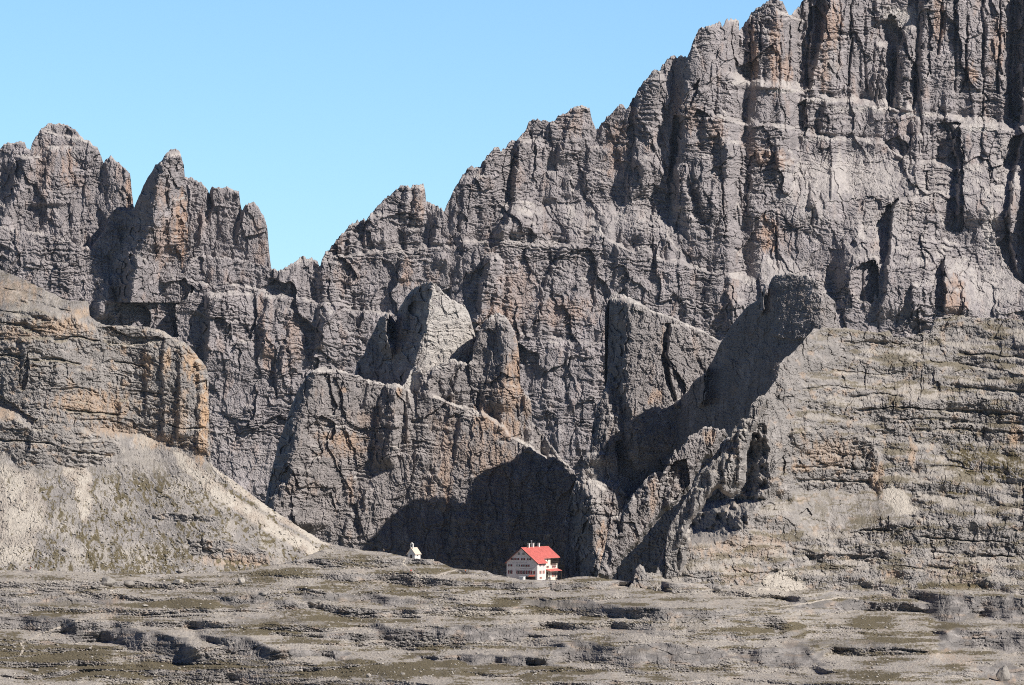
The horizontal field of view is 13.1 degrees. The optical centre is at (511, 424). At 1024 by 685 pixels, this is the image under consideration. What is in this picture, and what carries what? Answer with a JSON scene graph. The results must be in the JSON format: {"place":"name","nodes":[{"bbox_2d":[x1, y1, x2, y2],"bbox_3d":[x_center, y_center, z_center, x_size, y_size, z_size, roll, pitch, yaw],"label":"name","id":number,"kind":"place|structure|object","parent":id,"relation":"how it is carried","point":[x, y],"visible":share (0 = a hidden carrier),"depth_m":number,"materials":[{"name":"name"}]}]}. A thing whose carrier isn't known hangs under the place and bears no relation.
{"place":"outdoors","nodes":[
{"label":"outdoors","id":0,"kind":"place"},
{"bbox_2d":[0,123,133,248],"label":"rock peak","id":1,"kind":"object","parent":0,"point":[64,181],"visible":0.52,"depth_m":4125.52,"materials":[{"name":"grey stone"}]},
{"bbox_2d":[90,148,190,301],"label":"rock pinnacle","id":2,"kind":"object","parent":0,"point":[145,238],"visible":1,"depth_m":4049.44,"materials":[{"name":"grey stone"}]},
{"bbox_2d":[0,269,333,574],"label":"scree hill","id":3,"kind":"structure","parent":0,"point":[81,389],"depth_m":1853.05,"materials":[{"name":"stone"}]},
{"bbox_2d":[0,470,311,584],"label":"stones","id":4,"kind":"object","parent":3,"relation":"on","point":[135,529],"visible":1,"depth_m":1821.09,"materials":[{"name":"stone"}]},
{"bbox_2d":[185,177,270,267],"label":"rock tower","id":5,"kind":"structure","parent":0,"point":[221,223],"depth_m":4105.60,"materials":[{"name":"grey stone"}]},
{"bbox_2d":[0,0,802,270],"label":"sky","id":6,"kind":"structure","parent":0,"point":[316,112],"materials":[{"name":"blue"}]},
{"bbox_2d":[354,281,475,385],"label":"rock spire","id":7,"kind":"object","parent":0,"point":[430,327],"visible":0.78,"depth_m":2522.44,"materials":[{"name":"grey stone"}]},
{"bbox_2d":[265,313,576,579],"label":"cliff","id":8,"kind":"structure","parent":0,"point":[453,463],"depth_m":2486.89,"materials":[{"name":"grey stone"}]},
{"bbox_2d":[19,557,858,662],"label":"path","id":9,"kind":"structure","parent":0,"point":[91,616],"depth_m":1640.16,"materials":[{"name":"beige gravel"}]},
{"bbox_2d":[0,0,1023,503],"bbox_3d":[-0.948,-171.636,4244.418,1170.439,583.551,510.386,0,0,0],"label":"mountain","id":10,"kind":"structure","parent":0,"point":[860,162],"depth_m":4095.99,"materials":[{"name":"grey stone"}]},
{"bbox_2d":[0,544,1023,684],"bbox_3d":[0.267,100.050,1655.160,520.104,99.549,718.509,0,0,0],"label":"plateau","id":11,"kind":"structure","parent":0,"point":[128,635],"depth_m":1635.52,"materials":[{"name":"stone"}]},
{"bbox_2d":[102,576,115,585],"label":"boulder","id":12,"kind":"object","parent":11,"relation":"on","point":[107,581],"visible":1,"depth_m":1735.00,"materials":[{"name":"grey stone"}]},
{"bbox_2d":[124,580,134,586],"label":"boulder","id":13,"kind":"object","parent":11,"relation":"on","point":[128,583],"visible":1,"depth_m":1750.31,"materials":[{"name":"grey stone"}]},
{"bbox_2d":[173,579,183,584],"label":"boulder","id":14,"kind":"object","parent":11,"relation":"on","point":[178,581],"visible":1,"depth_m":1748.02,"materials":[{"name":"stone"}]},
{"bbox_2d":[238,577,244,583],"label":"boulder","id":15,"kind":"object","parent":11,"relation":"on","point":[241,580],"visible":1,"depth_m":1736.50,"materials":[{"name":"stone"}]},
{"bbox_2d":[307,599,320,604],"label":"boulder","id":16,"kind":"object","parent":11,"relation":"on","point":[313,601],"visible":1,"depth_m":1684.96,"materials":[{"name":"grey stone"}]},
{"bbox_2d":[406,542,420,558],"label":"chapel","id":17,"kind":"structure","parent":11,"relation":"on","point":[414,552],"depth_m":1830.67,"materials":[{"name":"white paint"}]},
{"bbox_2d":[0,545,1023,684],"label":"stones","id":18,"kind":"object","parent":11,"relation":"on","point":[408,653],"visible":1,"depth_m":1691.22,"materials":[{"name":"stone"}]},
{"bbox_2d":[504,540,561,579],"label":"mountain hut","id":19,"kind":"object","parent":11,"relation":"on","point":[538,562],"visible":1,"depth_m":1807.92,"materials":[{"name":"white paint"}]},
{"bbox_2d":[713,586,720,591],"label":"boulder","id":20,"kind":"object","parent":11,"relation":"on","point":[717,588],"visible":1,"depth_m":1802.49,"materials":[{"name":"grey stone"}]},
{"bbox_2d":[996,665,1009,680],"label":"boulder","id":21,"kind":"object","parent":11,"relation":"on","point":[1003,673],"visible":0.98,"depth_m":1568.66,"materials":[{"name":"grey stone"}]},
{"bbox_2d":[605,292,617,385],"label":"rock tower","id":22,"kind":"structure","parent":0,"point":[606,329],"depth_m":2397.13,"materials":[{"name":"grey stone"}]},
{"bbox_2d":[565,374,671,577],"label":"rock ridge","id":23,"kind":"object","parent":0,"point":[598,501],"visible":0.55,"depth_m":2366.68,"materials":[{"name":"grey stone"}]},
{"bbox_2d":[599,426,727,578],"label":"rock rib","id":24,"kind":"object","parent":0,"point":[654,499],"visible":0.99,"depth_m":2141.59,"materials":[{"name":"grey stone"}]},
{"bbox_2d":[607,293,720,497],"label":"rock wedge","id":25,"kind":"object","parent":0,"point":[658,363],"visible":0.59,"depth_m":2378.91,"materials":[{"name":"grey stone"}]},
{"bbox_2d":[612,437,730,581],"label":"rock couloir","id":26,"kind":"structure","parent":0,"point":[646,552],"depth_m":2241.22,"materials":[{"name":"grey stone"}]},
{"bbox_2d":[664,395,767,578],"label":"rock rib","id":27,"kind":"object","parent":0,"point":[725,472],"visible":0.99,"depth_m":1818.72,"materials":[{"name":"stone"}]},
{"bbox_2d":[674,272,838,453],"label":"rock pillar","id":28,"kind":"object","parent":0,"point":[776,324],"visible":0.33,"depth_m":2325.72,"materials":[{"name":"grey stone"}]},
{"bbox_2d":[629,315,1023,597],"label":"rocky hillside","id":29,"kind":"structure","parent":0,"point":[857,433],"depth_m":1917.80,"materials":[{"name":"stone"}]},
{"bbox_2d":[673,531,1023,596],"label":"stones","id":30,"kind":"object","parent":29,"relation":"on","point":[853,560],"visible":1,"depth_m":1864.90,"materials":[{"name":"stone"}]}
]}

